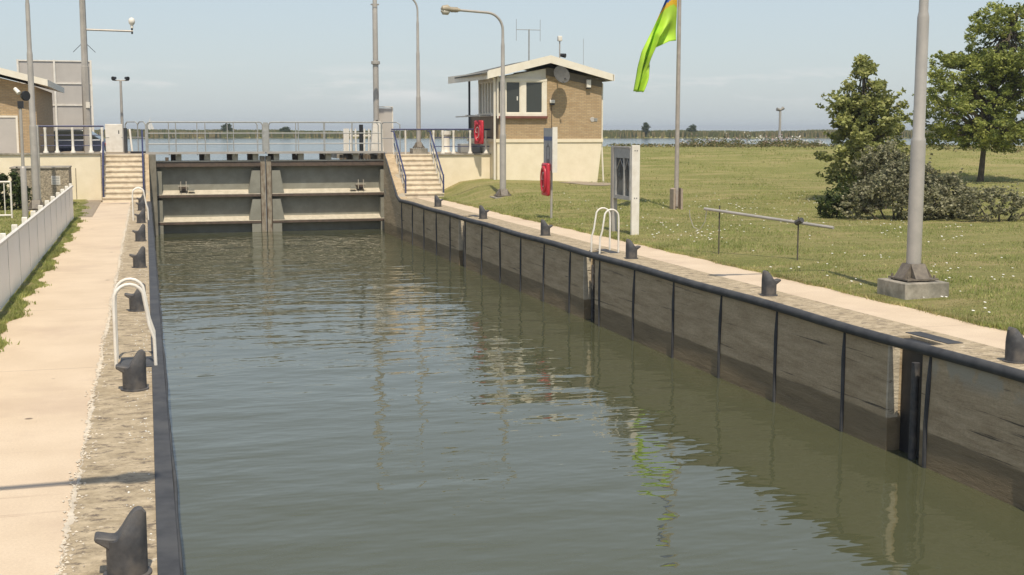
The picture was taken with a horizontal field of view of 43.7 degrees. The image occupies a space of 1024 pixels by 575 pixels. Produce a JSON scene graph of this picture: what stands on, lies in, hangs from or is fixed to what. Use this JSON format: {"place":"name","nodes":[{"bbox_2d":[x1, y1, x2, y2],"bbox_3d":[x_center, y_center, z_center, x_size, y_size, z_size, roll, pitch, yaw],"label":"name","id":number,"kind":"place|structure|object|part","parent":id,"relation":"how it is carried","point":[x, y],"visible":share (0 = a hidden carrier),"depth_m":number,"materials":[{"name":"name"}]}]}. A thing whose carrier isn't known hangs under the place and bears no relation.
{"place":"outdoors","nodes":[
{"label":"outdoors","id":0,"kind":"place"},
{"bbox_2d":[0,199,88,351],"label":"ground","id":1,"kind":"structure","parent":0,"point":[59,239],"depth_m":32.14,"materials":[{"name":"green plant"}]},
{"bbox_2d":[0,181,12,217],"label":"bar railing","id":2,"kind":"object","parent":1,"relation":"on","point":[5,214],"visible":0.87,"depth_m":39.40,"materials":[{"name":"white metal"}]},
{"bbox_2d":[0,167,31,209],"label":"hedge","id":3,"kind":"object","parent":1,"relation":"on","point":[16,185],"visible":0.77,"depth_m":43.34,"materials":[{"name":"green plant"}]},
{"bbox_2d":[13,87,29,217],"bbox_3d":[-15.124,-4.164,39.583,0.312,4.045,0.414,4,8,30],"label":"camera post","id":4,"kind":"object","parent":1,"relation":"on","point":[24,95],"visible":0.94,"depth_m":39.53,"materials":[{"name":"metal"}]},
{"bbox_2d":[25,0,44,211],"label":"lamp post","id":5,"kind":"object","parent":1,"relation":"on","point":[36,201],"visible":0.69,"depth_m":42.25,"materials":[{"name":"metal"}]},
{"bbox_2d":[0,183,73,310],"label":"white fence","id":6,"kind":"object","parent":1,"relation":"on","point":[26,244],"visible":0.86,"depth_m":24.61,"materials":[{"name":"white wood"}]},
{"bbox_2d":[37,125,40,198],"bbox_3d":[-16.204,-4.098,43.665,0.114,2.900,0.120,-2,7,-16],"label":"white post","id":7,"kind":"object","parent":1,"relation":"on","point":[39,158],"visible":0.35,"depth_m":43.60,"materials":[{"name":"metal"}]},
{"bbox_2d":[9,165,71,205],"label":"wall","id":8,"kind":"structure","parent":1,"relation":"on","point":[54,180],"depth_m":45.62,"materials":[{"name":"stone"}]},
{"bbox_2d":[0,153,102,201],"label":"platform wall","id":9,"kind":"structure","parent":1,"relation":"on","point":[86,170],"depth_m":49.61,"materials":[{"name":"beige paint"}]},
{"bbox_2d":[38,125,105,152],"bbox_3d":[-17.108,-5.773,49.641,2.430,1.062,0.200,-2,7,-16],"label":"platform railing","id":10,"kind":"object","parent":9,"relation":"on","point":[72,135],"visible":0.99,"depth_m":49.60,"materials":[{"name":"white metal"}]},
{"bbox_2d":[0,202,130,574],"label":"path","id":11,"kind":"structure","parent":0,"point":[48,366],"depth_m":13.82,"materials":[{"name":"beige concrete"}]},
{"bbox_2d":[102,154,142,201],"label":"stairs","id":12,"kind":"structure","parent":11,"relation":"on","point":[123,178],"depth_m":49.62,"materials":[{"name":"concrete"}]},
{"bbox_2d":[102,129,104,196],"bbox_3d":[-15.902,-4.769,49.678,0.064,2.740,2.930,-2,7,-16],"label":"stair handrail","id":13,"kind":"object","parent":12,"relation":"on","point":[103,163],"visible":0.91,"depth_m":48.95,"materials":[{"name":"metal"}]},
{"bbox_2d":[141,130,144,192],"bbox_3d":[-14.479,-4.819,50.081,0.064,2.740,2.930,-2,7,-16],"label":"stair handrail","id":14,"kind":"object","parent":12,"relation":"on","point":[142,160],"visible":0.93,"depth_m":49.51,"materials":[{"name":"metal"}]},
{"bbox_2d":[42,151,101,153],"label":"ground","id":15,"kind":"structure","parent":0,"point":[76,152],"depth_m":54.57,"materials":[{"name":"concrete"}]},
{"bbox_2d":[0,68,63,152],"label":"brick building","id":16,"kind":"structure","parent":15,"relation":"on","point":[9,125],"depth_m":52.05,"materials":[{"name":"brick"},{"name":"white paint"},{"name":"glass"}]},
{"bbox_2d":[0,118,16,152],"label":"door","id":17,"kind":"structure","parent":16,"relation":"in","point":[8,139],"depth_m":51.97,"materials":[{"name":"white"}]},
{"bbox_2d":[73,0,134,151],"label":"sensor mast","id":18,"kind":"object","parent":15,"relation":"on","point":[86,100],"visible":0.98,"depth_m":54.35,"materials":[{"name":"metal"}]},
{"bbox_2d":[80,200,101,216],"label":"pavement","id":19,"kind":"structure","parent":0,"point":[93,205],"depth_m":45.09,"materials":[{"name":"concrete"}]},
{"bbox_2d":[59,153,183,574],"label":"lock wall","id":20,"kind":"structure","parent":0,"point":[109,476],"depth_m":11.22,"materials":[{"name":"concrete"}]},
{"bbox_2d":[55,206,131,574],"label":"mortar crumbs","id":21,"kind":"object","parent":20,"relation":"on","point":[70,520],"visible":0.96,"depth_m":11.53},
{"bbox_2d":[94,506,151,574],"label":"bollard","id":22,"kind":"object","parent":20,"relation":"on","point":[125,545],"visible":1,"depth_m":7.95,"materials":[{"name":"metal"}]},
{"bbox_2d":[115,349,148,391],"bbox_3d":[-4.088,0.888,13.733,0.342,0.430,0.300,-2,7,-16],"label":"bollard","id":23,"kind":"object","parent":20,"relation":"on","point":[134,377],"visible":1,"depth_m":13.65,"materials":[{"name":"metal"}]},
{"bbox_2d":[112,277,157,367],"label":"ladder rails","id":24,"kind":"object","parent":20,"relation":"on","point":[119,286],"visible":0.94,"depth_m":15.00,"materials":[{"name":"white metal"}]},
{"bbox_2d":[124,283,145,311],"bbox_3d":[-5.792,0.148,19.659,0.342,0.430,0.300,-2,7,-16],"label":"bollard","id":25,"kind":"object","parent":20,"relation":"on","point":[136,302],"visible":0.76,"depth_m":19.56,"materials":[{"name":"metal"}]},
{"bbox_2d":[129,246,146,267],"bbox_3d":[-7.546,-0.614,25.756,0.342,0.430,0.300,-2,7,-16],"label":"bollard","id":26,"kind":"object","parent":20,"relation":"on","point":[139,259],"visible":1,"depth_m":25.67,"materials":[{"name":"metal"}]},
{"bbox_2d":[132,224,146,241],"bbox_3d":[-9.270,-1.363,31.748,0.342,0.430,0.300,-2,7,-16],"label":"bollard","id":27,"kind":"object","parent":20,"relation":"on","point":[140,234],"visible":1,"depth_m":31.66,"materials":[{"name":"metal"}]},
{"bbox_2d":[127,217,151,539],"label":"gull droppings","id":28,"kind":"object","parent":20,"relation":"on","point":[144,418],"visible":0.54,"depth_m":12.01,"materials":[{"name":"white"}]},
{"bbox_2d":[132,187,148,220],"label":"ladder rails","id":29,"kind":"object","parent":20,"relation":"on","point":[135,188],"visible":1,"depth_m":38.83,"materials":[{"name":"white metal"}]},
{"bbox_2d":[134,208,146,222],"bbox_3d":[-11.026,-2.127,37.855,0.342,0.430,0.300,-2,7,-16],"label":"bollard","id":30,"kind":"object","parent":20,"relation":"on","point":[141,218],"visible":1,"depth_m":37.77,"materials":[{"name":"metal"}]},
{"bbox_2d":[136,198,145,210],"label":"bollard","id":31,"kind":"object","parent":20,"relation":"on","point":[141,205],"visible":0.84,"depth_m":43.49,"materials":[{"name":"metal"}]},
{"bbox_2d":[100,151,142,176],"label":"ground","id":32,"kind":"structure","parent":0,"point":[121,153],"depth_m":52.94,"materials":[{"name":"concrete"}]},
{"bbox_2d":[105,124,122,151],"bbox_3d":[-17.304,-6.496,55.512,0.720,1.220,0.415,-2,7,-16],"label":"control cabinet","id":33,"kind":"object","parent":32,"relation":"on","point":[114,137],"visible":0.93,"depth_m":55.32,"materials":[{"name":"white metal"}]},
{"bbox_3d":[-17.202,-6.489,55.338,0.500,0.950,0.006,-2,7,-16],"label":"door","id":34,"kind":"part","parent":33,"relation":"part of","materials":[{"name":"white paint"}]},
{"bbox_2d":[111,76,129,151],"bbox_3d":[-17.379,-7.716,56.835,0.792,3.313,0.292,-2,7,-16],"label":"floodlight pole","id":35,"kind":"object","parent":32,"relation":"on","point":[113,78],"visible":0.81,"depth_m":56.80,"materials":[{"name":"metal"}]},
{"bbox_2d":[123,128,127,152],"bbox_3d":[-16.304,-6.203,53.853,0.143,1.050,0.150,-2,7,-16],"label":"dark post","id":36,"kind":"object","parent":32,"relation":"on","point":[125,142],"visible":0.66,"depth_m":53.80,"materials":[{"name":"metal"}]},
{"bbox_2d":[129,129,132,150],"bbox_3d":[-16.253,-6.250,54.438,0.078,1.023,0.384,-4,8,-31],"label":"tilted post","id":37,"kind":"object","parent":32,"relation":"on","point":[130,140],"visible":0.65,"depth_m":54.41,"materials":[{"name":"white paint"}]},
{"bbox_2d":[125,121,146,152],"bbox_3d":[-16.027,-6.426,54.498,0.197,1.333,2.685,-5,9,-33],"label":"loop railing","id":38,"kind":"object","parent":32,"relation":"on","point":[137,137],"visible":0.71,"depth_m":54.39,"materials":[{"name":"grey metal"}]},
{"bbox_2d":[130,151,145,152],"bbox_3d":[-15.695,-5.681,53.570,0.620,0.075,0.400,-2,7,-16],"label":"hatch","id":39,"kind":"object","parent":32,"relation":"on","point":[137,151],"visible":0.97,"depth_m":53.37,"materials":[{"name":"grey metal"}]},
{"bbox_2d":[385,152,457,153],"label":"ground","id":40,"kind":"structure","parent":0,"point":[409,152],"depth_m":57.72,"materials":[{"name":"concrete"}]},
{"bbox_2d":[343,128,382,150],"bbox_3d":[-6.902,-6.723,58.215,2.891,1.100,1.781,3,8,24],"label":"picket fence","id":41,"kind":"object","parent":40,"relation":"on","point":[345,140],"visible":0.47,"depth_m":57.58,"materials":[{"name":"white paint"}]},
{"bbox_2d":[370,0,383,154],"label":"signal mast","id":42,"kind":"object","parent":40,"relation":"on","point":[375,62],"visible":0.96,"depth_m":56.77,"materials":[{"name":"metal"}]},
{"bbox_2d":[379,106,392,152],"bbox_3d":[-5.729,-7.082,57.623,0.690,2.160,0.340,-2,7,-16],"label":"electric cabinet","id":43,"kind":"object","parent":40,"relation":"on","point":[385,114],"visible":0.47,"depth_m":57.48,"materials":[{"name":"grey metal"}]},
{"bbox_2d":[381,122,406,153],"bbox_3d":[-5.104,-6.507,55.432,0.186,1.363,1.914,-6,9,-39],"label":"loop railing","id":44,"kind":"object","parent":40,"relation":"on","point":[399,138],"visible":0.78,"depth_m":55.23,"materials":[{"name":"grey metal"}]},
{"bbox_2d":[410,0,427,153],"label":"lamp post","id":45,"kind":"object","parent":40,"relation":"on","point":[418,147],"visible":0.91,"depth_m":54.97,"materials":[{"name":"metal"}]},
{"bbox_2d":[441,131,450,151],"bbox_3d":[-2.999,-6.636,58.045,0.480,0.970,0.480,-2,7,-16],"label":"capstan","id":46,"kind":"object","parent":40,"relation":"on","point":[447,140],"visible":0.73,"depth_m":57.90,"materials":[{"name":"white paint"}]},
{"bbox_2d":[458,144,480,152],"bbox_3d":[-1.887,-6.116,56.020,0.900,0.400,0.600,-2,7,-16],"label":"grey chest","id":47,"kind":"object","parent":40,"relation":"on","point":[466,149],"visible":0.77,"depth_m":55.76,"materials":[{"name":"metal"}]},
{"bbox_2d":[104,135,906,137],"bbox_3d":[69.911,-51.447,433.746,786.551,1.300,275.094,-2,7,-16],"label":"bank","id":48,"kind":"structure","parent":0,"point":[605,137],"depth_m":407.63,"materials":[{"name":"green plant"}]},
{"bbox_2d":[221,123,232,131],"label":"bush","id":49,"kind":"object","parent":48,"relation":"on","point":[224,127],"visible":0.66,"depth_m":411.14,"materials":[{"name":"green plant"}]},
{"bbox_2d":[279,126,291,131],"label":"bush","id":50,"kind":"object","parent":48,"relation":"on","point":[285,129],"visible":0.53,"depth_m":413.93,"materials":[{"name":"green plant"}]},
{"bbox_2d":[94,129,1019,137],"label":"reeds","id":51,"kind":"object","parent":48,"relation":"on","point":[808,133],"visible":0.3,"depth_m":405.71,"materials":[{"name":"plant"}]},
{"bbox_2d":[641,122,650,134],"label":"bush","id":52,"kind":"object","parent":48,"relation":"on","point":[645,127],"visible":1,"depth_m":408.20,"materials":[{"name":"green plant"}]},
{"bbox_2d":[686,124,697,132],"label":"bush","id":53,"kind":"object","parent":48,"relation":"on","point":[692,128],"visible":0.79,"depth_m":410.54,"materials":[{"name":"green plant"}]},
{"bbox_2d":[0,0,1023,218],"label":"sky","id":54,"kind":"structure","parent":0,"point":[742,61],"materials":[{"name":"blue"}]},
{"bbox_2d":[94,128,1023,176],"bbox_3d":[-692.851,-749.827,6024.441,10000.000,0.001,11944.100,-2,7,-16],"label":"water","id":55,"kind":"structure","parent":0,"point":[410,142],"depth_m":283.67,"materials":[{"name":"blue liquid"}]},
{"bbox_2d":[148,119,153,129],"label":"sailboat","id":56,"kind":"object","parent":55,"relation":"on","point":[150,127],"visible":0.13,"depth_m":694.45,"materials":[{"name":"white paint"}]},
{"bbox_2d":[331,153,375,158],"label":"timber jetty","id":57,"kind":"object","parent":55,"relation":"in","point":[363,156],"visible":0.24,"depth_m":57.12,"materials":[{"name":"wood"}]},
{"bbox_2d":[359,125,362,154],"bbox_3d":[-6.696,-6.556,56.678,0.180,1.350,0.180,-2,7,-16],"label":"mooring post","id":58,"kind":"object","parent":57,"relation":"on","point":[360,137],"visible":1,"depth_m":56.60,"materials":[{"name":"black wood"}]},
{"bbox_2d":[776,107,784,139],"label":"lamp post","id":59,"kind":"object","parent":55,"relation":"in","point":[780,110],"visible":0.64,"depth_m":99.08,"materials":[{"name":"metal"}]},
{"bbox_2d":[562,181,610,184],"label":"bare ground","id":60,"kind":"structure","parent":0,"point":[586,183],"depth_m":53.51,"materials":[{"name":"beige concrete"}]},
{"bbox_2d":[155,229,1023,574],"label":"water","id":61,"kind":"structure","parent":0,"point":[361,401],"depth_m":17.52,"materials":[{"name":"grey liquid"}]},
{"bbox_2d":[148,154,158,235],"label":"gate pier","id":62,"kind":"structure","parent":61,"relation":"in","point":[152,177],"depth_m":52.10,"materials":[{"name":"grey concrete"}]},
{"bbox_2d":[156,156,266,233],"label":"lock gate","id":63,"kind":"structure","parent":61,"relation":"in","point":[196,196],"depth_m":53.75,"materials":[{"name":"grey paint"}]},
{"bbox_2d":[146,121,386,160],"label":"gate walkway","id":64,"kind":"structure","parent":63,"relation":"on","point":[274,155],"depth_m":53.80,"materials":[{"name":"grey paint"}]},
{"bbox_2d":[371,152,1023,509],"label":"lock wall","id":65,"kind":"structure","parent":0,"point":[950,407],"depth_m":20.20,"materials":[{"name":"concrete"}]},
{"bbox_2d":[265,156,383,231],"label":"lock gate","id":66,"kind":"structure","parent":65,"relation":"attached to","point":[334,194],"depth_m":55.05,"materials":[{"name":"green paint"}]},
{"bbox_2d":[434,195,442,206],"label":"bollard","id":67,"kind":"object","parent":65,"relation":"on","point":[437,201],"visible":1,"depth_m":45.60,"materials":[{"name":"metal"}]},
{"bbox_2d":[478,205,489,218],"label":"bollard","id":68,"kind":"object","parent":65,"relation":"on","point":[482,213],"visible":1,"depth_m":39.49,"materials":[{"name":"metal"}]},
{"bbox_2d":[540,219,552,235],"bbox_3d":[0.894,-1.575,33.440,0.342,0.430,0.300,-2,7,-16],"label":"bollard","id":69,"kind":"object","parent":65,"relation":"on","point":[545,228],"visible":1,"depth_m":33.34,"materials":[{"name":"metal"}]},
{"bbox_2d":[590,207,619,253],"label":"ladder rails","id":70,"kind":"object","parent":65,"relation":"on","point":[608,210],"visible":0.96,"depth_m":29.12,"materials":[{"name":"white metal"}]},
{"bbox_2d":[624,239,640,258],"bbox_3d":[2.596,-0.835,27.524,0.342,0.430,0.300,-2,7,-16],"label":"bollard","id":71,"kind":"object","parent":65,"relation":"on","point":[631,250],"visible":1,"depth_m":27.42,"materials":[{"name":"metal"}]},
{"bbox_2d":[760,270,780,296],"bbox_3d":[4.341,-0.077,21.456,0.342,0.430,0.300,-2,7,-16],"label":"bollard","id":72,"kind":"object","parent":65,"relation":"on","point":[769,285],"visible":1,"depth_m":21.35,"materials":[{"name":"metal"}]},
{"bbox_2d":[1002,326,1023,363],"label":"bollard","id":73,"kind":"object","parent":65,"relation":"on","point":[1014,347],"visible":1,"depth_m":15.27,"materials":[{"name":"metal"}]},
{"bbox_2d":[419,198,1023,348],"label":"path","id":74,"kind":"structure","parent":0,"point":[989,336],"depth_m":21.89,"materials":[{"name":"beige concrete"}]},
{"bbox_2d":[439,144,1023,334],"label":"lawn","id":75,"kind":"structure","parent":0,"point":[462,188],"depth_m":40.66,"materials":[{"name":"green plant"}]},
{"bbox_2d":[394,154,443,198],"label":"stairs","id":76,"kind":"structure","parent":75,"relation":"on","point":[422,179],"depth_m":52.56,"materials":[{"name":"concrete"}]},
{"bbox_2d":[391,131,406,192],"bbox_3d":[-4.688,-5.122,52.703,0.064,2.690,3.030,-2,7,-16],"label":"stair handrail","id":77,"kind":"object","parent":76,"relation":"on","point":[399,159],"visible":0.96,"depth_m":52.49,"materials":[{"name":"metal"}]},
{"bbox_2d":[427,131,443,192],"bbox_3d":[-3.188,-5.175,53.127,0.064,2.690,3.030,-2,7,-16],"label":"stair handrail","id":78,"kind":"object","parent":76,"relation":"on","point":[440,167],"visible":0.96,"depth_m":52.80,"materials":[{"name":"metal"}]},
{"bbox_2d":[432,153,490,188],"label":"platform wall","id":79,"kind":"structure","parent":75,"relation":"on","point":[457,167],"depth_m":54.42,"materials":[{"name":"beige paint"}]},
{"bbox_2d":[391,129,489,153],"bbox_3d":[-2.970,-6.220,54.228,4.351,1.052,0.200,-2,7,-16],"label":"platform railing","id":80,"kind":"object","parent":79,"relation":"on","point":[453,137],"visible":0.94,"depth_m":54.32,"materials":[{"name":"white metal"}]},
{"bbox_2d":[441,5,511,198],"bbox_3d":[-1.276,-6.631,47.328,2.764,7.519,0.840,-2,7,-16],"label":"lamp post","id":81,"kind":"object","parent":75,"relation":"on","point":[502,191],"visible":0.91,"depth_m":47.50,"materials":[{"name":"metal"}]},
{"bbox_2d":[448,55,614,181],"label":"control house","id":82,"kind":"structure","parent":75,"relation":"on","point":[539,97],"depth_m":54.12,"materials":[{"name":"beige brick"}]},
{"bbox_2d":[474,120,483,143],"bbox_3d":[-1.418,-6.555,53.894,0.177,1.000,0.620,-5,9,-36],"label":"lifebuoy","id":83,"kind":"object","parent":82,"relation":"hanging from","point":[478,131],"visible":1,"depth_m":53.76,"materials":[{"name":"red plastic"}]},
{"bbox_2d":[478,76,499,116],"bbox_3d":[-1.005,-8.185,54.794,0.130,1.650,3.170,-2,7,-16],"label":"window","id":84,"kind":"structure","parent":82,"relation":"in","point":[485,87],"depth_m":55.04,"materials":[{"name":"white glass"}]},
{"bbox_2d":[506,81,519,112],"bbox_3d":[0.038,-7.978,53.506,0.640,1.320,0.050,-2,7,-16],"label":"window","id":85,"kind":"structure","parent":82,"relation":"in","point":[512,87],"depth_m":53.50,"materials":[{"name":"white glass"}]},
{"bbox_2d":[516,19,529,60],"bbox_3d":[0.709,-10.701,55.460,1.100,1.880,0.060,-2,7,-16],"label":"antenna","id":86,"kind":"object","parent":82,"relation":"on","point":[528,39],"visible":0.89,"depth_m":55.42,"materials":[{"name":"grey metal"}]},
{"bbox_2d":[499,78,546,115],"bbox_3d":[0.439,-7.989,53.594,2.140,1.560,0.060,-2,7,-16],"label":"window frame","id":87,"kind":"structure","parent":82,"relation":"in","point":[522,80],"depth_m":53.61,"materials":[{"name":"white wood"}]},
{"bbox_2d":[526,81,542,112],"bbox_3d":[0.923,-8.009,53.756,0.760,1.320,0.050,-2,7,-16],"label":"window","id":88,"kind":"structure","parent":82,"relation":"in","point":[534,90],"depth_m":53.76,"materials":[{"name":"white glass"}]},
{"bbox_2d":[557,36,565,57],"bbox_3d":[2.138,-10.193,54.856,0.396,1.220,0.240,1,7,9],"label":"wind sensor","id":89,"kind":"object","parent":82,"relation":"on","point":[559,39],"visible":0.93,"depth_m":54.81,"materials":[{"name":"metal"}]},
{"bbox_2d":[554,66,569,82],"bbox_3d":[2.087,-8.920,53.445,0.649,0.721,0.861,2,7,15],"label":"satellite dish","id":90,"kind":"object","parent":82,"relation":"attached to","point":[561,74],"visible":1,"depth_m":53.38,"materials":[{"name":"metal"}]},
{"bbox_2d":[544,127,557,218],"bbox_3d":[1.167,-3.484,39.039,0.155,2.830,0.950,-2,7,-16],"label":"notice post","id":91,"kind":"object","parent":75,"relation":"on","point":[550,145],"visible":0.9,"depth_m":38.78,"materials":[{"name":"metal"}]},
{"bbox_2d":[540,163,549,195],"bbox_3d":[1.006,-3.305,39.020,0.177,1.000,0.620,-2,7,-16],"label":"lifebuoy","id":92,"kind":"object","parent":91,"relation":"hanging from","point":[545,179],"visible":1,"depth_m":38.80,"materials":[{"name":"red plastic"}]},
{"bbox_2d":[610,145,639,234],"bbox_3d":[2.970,-2.568,33.605,0.270,2.360,1.448,-2,7,-16],"label":"information board","id":93,"kind":"object","parent":75,"relation":"on","point":[625,172],"visible":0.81,"depth_m":33.23,"materials":[{"name":"metal"}]},
{"bbox_2d":[670,0,682,209],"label":"flagpole","id":94,"kind":"object","parent":75,"relation":"on","point":[676,196],"visible":0.87,"depth_m":42.28,"materials":[{"name":"metal"}]},
{"bbox_2d":[633,0,676,91],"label":"flag","id":95,"kind":"object","parent":94,"relation":"attached to","point":[663,31],"visible":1,"depth_m":41.65,"materials":[{"name":"green fabric"}]},
{"bbox_2d":[689,205,833,259],"bbox_3d":[5.267,-1.132,27.118,0.224,1.120,3.618,-7,10,-44],"label":"pipe rail","id":96,"kind":"object","parent":75,"relation":"on","point":[798,221],"visible":0.89,"depth_m":26.94,"materials":[{"name":"metal"}]},
{"bbox_2d":[569,192,1023,311],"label":"daisies","id":97,"kind":"object","parent":75,"relation":"on","point":[809,238],"visible":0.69,"depth_m":32.52,"materials":[{"name":"white plant"}]},
{"bbox_2d":[607,132,1022,152],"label":"wildflowers","id":98,"kind":"object","parent":75,"relation":"on","point":[765,143],"visible":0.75,"depth_m":76.38,"materials":[{"name":"plant"}]},
{"bbox_2d":[815,172,856,218],"bbox_3d":[9.922,-2.767,38.845,1.652,1.530,1.074,-2,7,-16],"label":"shrub","id":99,"kind":"object","parent":75,"relation":"on","point":[829,201],"visible":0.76,"depth_m":38.73,"materials":[{"name":"green plant"}]},
{"bbox_2d":[813,53,912,201],"bbox_3d":[12.712,-5.593,45.342,3.770,5.385,4.087,-2,7,-16],"label":"tree","id":100,"kind":"object","parent":75,"relation":"on","point":[858,123],"visible":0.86,"depth_m":44.93,"materials":[{"name":"green plant"}]},
{"bbox_2d":[848,135,909,208],"bbox_3d":[12.513,-3.862,42.968,2.646,2.527,1.471,-2,7,-16],"label":"shrub","id":101,"kind":"object","parent":75,"relation":"on","point":[870,161],"visible":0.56,"depth_m":42.72,"materials":[{"name":"green plant"}]},
{"bbox_2d":[832,153,981,220],"bbox_3d":[12.072,-2.969,38.210,4.883,2.091,2.410,-2,7,-16],"label":"shrub","id":102,"kind":"object","parent":75,"relation":"on","point":[948,200],"visible":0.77,"depth_m":38.08,"materials":[{"name":"green plant"}]},
{"bbox_2d":[877,0,948,299],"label":"lamp post","id":103,"kind":"object","parent":75,"relation":"on","point":[912,278],"visible":0.88,"depth_m":20.80,"materials":[{"name":"metal"}]},
{"bbox_2d":[901,0,1023,181],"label":"tree","id":104,"kind":"object","parent":75,"relation":"on","point":[995,124],"visible":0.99,"depth_m":56.36,"materials":[{"name":"green plant"}]},
{"bbox_2d":[953,175,1023,221],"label":"shrub","id":105,"kind":"object","parent":75,"relation":"on","point":[985,196],"visible":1,"depth_m":37.15,"materials":[{"name":"green plant"}]},
{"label":"ground","id":106,"kind":"structure","parent":0,"visible":0},
{"bbox_2d":[16,59,93,131],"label":"sign board","id":107,"kind":"object","parent":106,"relation":"on","point":[67,106],"visible":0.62,"depth_m":70.19,"materials":[{"name":"white paint"}]},
{"bbox_2d":[54,129,105,150],"bbox_3d":[-22.678,-7.316,64.874,4.220,1.435,1.720,-1,7,-6],"label":"parked car","id":108,"kind":"object","parent":106,"relation":"on","point":[66,140],"visible":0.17,"depth_m":64.17,"materials":[{"name":"paint"}]}
]}

